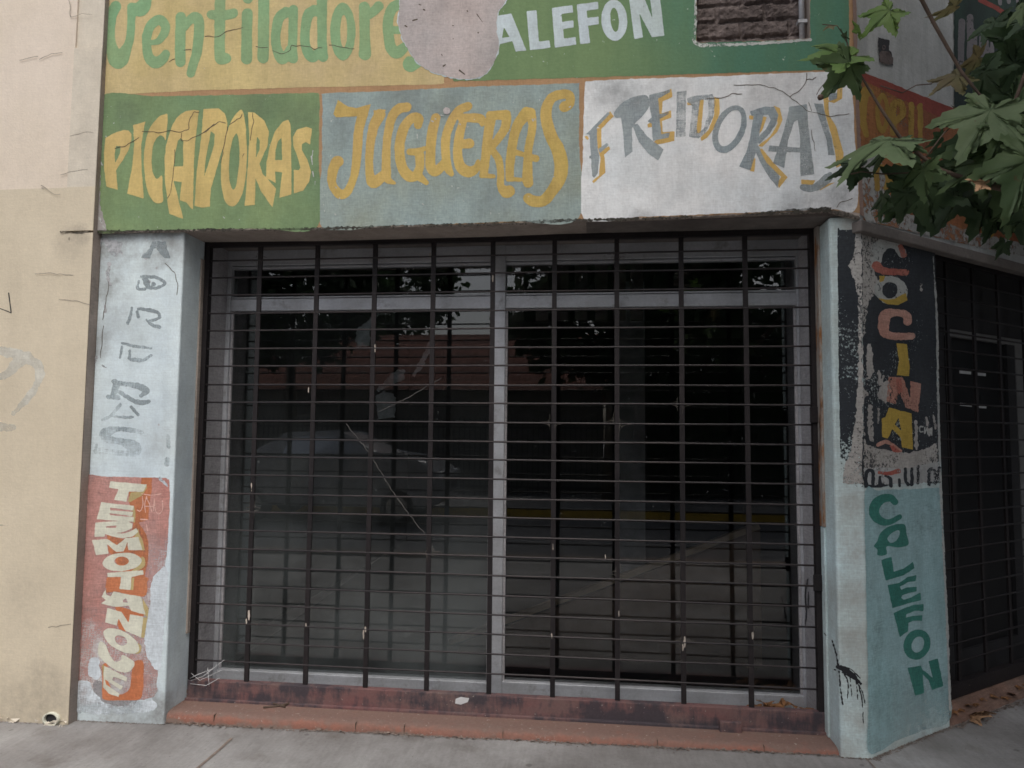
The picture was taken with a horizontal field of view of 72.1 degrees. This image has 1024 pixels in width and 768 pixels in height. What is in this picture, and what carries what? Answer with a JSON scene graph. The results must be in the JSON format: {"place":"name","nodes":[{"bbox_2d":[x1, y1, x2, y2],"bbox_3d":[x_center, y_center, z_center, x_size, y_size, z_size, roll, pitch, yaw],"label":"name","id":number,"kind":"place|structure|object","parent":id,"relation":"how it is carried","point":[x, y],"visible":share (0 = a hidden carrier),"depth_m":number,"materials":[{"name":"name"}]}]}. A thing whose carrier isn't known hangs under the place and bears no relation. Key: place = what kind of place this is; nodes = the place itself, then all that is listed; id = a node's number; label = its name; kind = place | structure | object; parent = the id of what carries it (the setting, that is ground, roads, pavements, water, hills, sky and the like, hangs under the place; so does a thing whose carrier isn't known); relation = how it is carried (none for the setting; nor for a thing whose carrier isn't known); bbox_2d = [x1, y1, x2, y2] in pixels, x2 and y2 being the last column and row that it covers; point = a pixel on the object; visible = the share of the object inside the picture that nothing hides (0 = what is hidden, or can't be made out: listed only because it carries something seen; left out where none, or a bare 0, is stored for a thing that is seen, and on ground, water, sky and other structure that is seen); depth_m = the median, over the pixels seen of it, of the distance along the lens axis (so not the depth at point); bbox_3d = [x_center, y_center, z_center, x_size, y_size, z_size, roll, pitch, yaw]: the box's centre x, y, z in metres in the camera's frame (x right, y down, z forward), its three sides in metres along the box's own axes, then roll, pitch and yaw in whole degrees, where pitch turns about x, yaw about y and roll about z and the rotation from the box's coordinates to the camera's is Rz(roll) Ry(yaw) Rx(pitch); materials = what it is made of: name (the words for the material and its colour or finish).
{"place":"outdoors","nodes":[
{"label":"outdoors","id":0,"kind":"place"},
{"bbox_2d":[0,555,1023,767],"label":"sidewalk","id":1,"kind":"structure","parent":0,"point":[997,743],"depth_m":3.30,"materials":[{"name":"concrete"}]},
{"bbox_2d":[0,0,108,726],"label":"neighbour building","id":2,"kind":"structure","parent":1,"relation":"on","point":[53,53],"depth_m":3.77,"materials":[{"name":"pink paint"}]},
{"bbox_2d":[0,699,1023,760],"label":"crumbled mortar","id":3,"kind":"object","parent":1,"relation":"on","point":[656,746],"visible":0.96,"depth_m":3.43,"materials":[{"name":"grey concrete"}]},
{"bbox_2d":[196,738,875,767],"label":"sidewalk joint","id":4,"kind":"object","parent":1,"relation":"on","point":[215,752],"visible":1,"depth_m":3.25,"materials":[{"name":"grey concrete"}]},
{"bbox_2d":[77,0,1023,758],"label":"shop building","id":5,"kind":"structure","parent":1,"relation":"on","point":[283,120],"depth_m":3.74,"materials":[{"name":"paint"}]},
{"bbox_2d":[263,702,288,708],"bbox_3d":[-1.237,1.688,3.701,0.130,0.022,0.052,1,-4,-5],"label":"broken twig","id":6,"kind":"object","parent":5,"relation":"on","point":[278,705],"visible":1,"depth_m":3.69,"materials":[{"name":"brown wood"}]},
{"bbox_2d":[355,313,379,346],"bbox_3d":[-0.841,-0.312,4.089,0.142,0.210,0.001,0,-4,6],"label":"torn paper","id":7,"kind":"object","parent":5,"relation":"attached to","point":[362,338],"visible":0.7,"depth_m":4.09,"materials":[{"name":"grey paper"}]},
{"bbox_2d":[375,391,395,419],"bbox_3d":[-0.726,0.122,4.046,0.123,0.167,0.001,0,-4,6],"label":"torn paper","id":8,"kind":"object","parent":5,"relation":"attached to","point":[384,396],"visible":0.96,"depth_m":4.05,"materials":[{"name":"grey paper"}]},
{"bbox_2d":[377,369,404,391],"bbox_3d":[-0.697,-0.020,4.053,0.168,0.134,0.001,0,-4,6],"label":"torn paper","id":9,"kind":"object","parent":5,"relation":"attached to","point":[397,376],"visible":0.91,"depth_m":4.05,"materials":[{"name":"grey paper"}]},
{"bbox_2d":[412,340,429,376],"bbox_3d":[-0.518,-0.148,4.041,0.107,0.216,0.001,0,-4,6],"label":"torn paper","id":10,"kind":"object","parent":5,"relation":"attached to","point":[426,353],"visible":0.82,"depth_m":4.04,"materials":[{"name":"grey paper"}]},
{"bbox_2d":[185,228,826,735],"bbox_3d":[-0.103,0.457,3.692,3.302,2.519,0.090,0,-4,6],"label":"security grille","id":11,"kind":"object","parent":5,"relation":"attached to","point":[751,716],"visible":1,"depth_m":3.68,"materials":[{"name":"black metal"}]},
{"bbox_2d":[191,660,223,685],"bbox_3d":[-1.650,1.558,3.784,0.194,0.147,0.043,0,-4,6],"label":"straw wisp","id":12,"kind":"object","parent":11,"relation":"on","point":[205,674],"visible":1,"depth_m":3.78,"materials":[{"name":"plant"}]},
{"bbox_2d":[455,697,468,704],"bbox_3d":[-0.257,1.632,3.626,0.073,0.038,0.001,0,-4,6],"label":"paper scrap","id":13,"kind":"object","parent":11,"relation":"attached to","point":[461,700],"visible":1,"depth_m":3.63,"materials":[{"name":"white paper"}]},
{"bbox_2d":[213,239,806,707],"bbox_3d":[-0.074,0.457,3.945,3.250,2.487,0.088,0,-4,6],"label":"shop window","id":14,"kind":"structure","parent":5,"relation":"in","point":[756,298],"depth_m":3.92,"materials":[{"name":"metal"}]},
{"bbox_2d":[512,264,642,321],"bbox_3d":[0.407,-0.614,4.244,0.919,0.470,0.050,0,-4,6],"label":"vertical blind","id":15,"kind":"object","parent":5,"relation":"hanging from","point":[601,280],"visible":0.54,"depth_m":4.24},
{"bbox_2d":[448,522,760,644],"bbox_3d":[0.574,1.287,4.520,1.978,0.827,0.060,0,-4,6],"label":"timber batten","id":16,"kind":"object","parent":5,"relation":"on","point":[726,537],"visible":0.93,"depth_m":4.49,"materials":[{"name":"brown wood"}]},
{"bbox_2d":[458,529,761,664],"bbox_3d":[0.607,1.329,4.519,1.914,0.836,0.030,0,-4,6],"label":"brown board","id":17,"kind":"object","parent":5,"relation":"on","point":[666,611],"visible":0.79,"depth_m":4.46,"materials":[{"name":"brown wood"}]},
{"bbox_2d":[619,281,645,581],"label":"interior column","id":18,"kind":"structure","parent":5,"relation":"on","point":[632,530],"depth_m":5.71,"materials":[{"name":"grey concrete"}]},
{"bbox_2d":[763,701,773,706],"bbox_3d":[1.290,1.632,3.562,0.089,0.056,0.090,0,-4,6],"label":"dry leaf","id":19,"kind":"object","parent":5,"relation":"on","point":[769,703],"visible":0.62,"depth_m":3.55,"materials":[{"name":"brown plant"}]},
{"bbox_2d":[773,698,790,707],"bbox_3d":[1.356,1.635,3.560,0.110,0.058,0.116,0,-4,6],"label":"dry leaf","id":20,"kind":"object","parent":5,"relation":"on","point":[782,703],"visible":0.69,"depth_m":3.57,"materials":[{"name":"brown plant"}]},
{"bbox_2d":[935,260,1023,680],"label":"shop door","id":21,"kind":"structure","parent":5,"relation":"attached to","point":[966,575],"depth_m":4.29,"materials":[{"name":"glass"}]},
{"bbox_2d":[959,370,970,373],"bbox_3d":[2.742,-0.070,4.259,0.134,0.017,0.001,3,-5,-31],"label":"white tape","id":22,"kind":"object","parent":21,"relation":"attached to","point":[965,372],"visible":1,"depth_m":4.26,"materials":[{"name":"paper"}]},
{"bbox_2d":[935,255,1023,699],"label":"door grille","id":23,"kind":"object","parent":5,"relation":"attached to","point":[987,676],"depth_m":4.03,"materials":[{"name":"black metal"}]},
{"bbox_2d":[972,711,996,714],"bbox_3d":[2.428,1.712,3.651,0.134,0.057,0.112,0,-4,6],"label":"dry leaf","id":24,"kind":"object","parent":5,"relation":"on","point":[985,713],"visible":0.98,"depth_m":3.66,"materials":[{"name":"brown plant"}]},
{"bbox_2d":[798,0,1023,260],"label":"plane tree","id":25,"kind":"object","parent":1,"relation":"on","point":[974,177],"visible":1,"depth_m":1.91,"materials":[{"name":"green plant"}]},
{"bbox_2d":[970,712,992,725],"bbox_3d":[2.397,1.724,3.622,0.117,0.059,0.143,0,-4,6],"label":"dry leaf","id":26,"kind":"object","parent":1,"relation":"on","point":[976,718],"visible":0.99,"depth_m":3.61,"materials":[{"name":"brown plant"}]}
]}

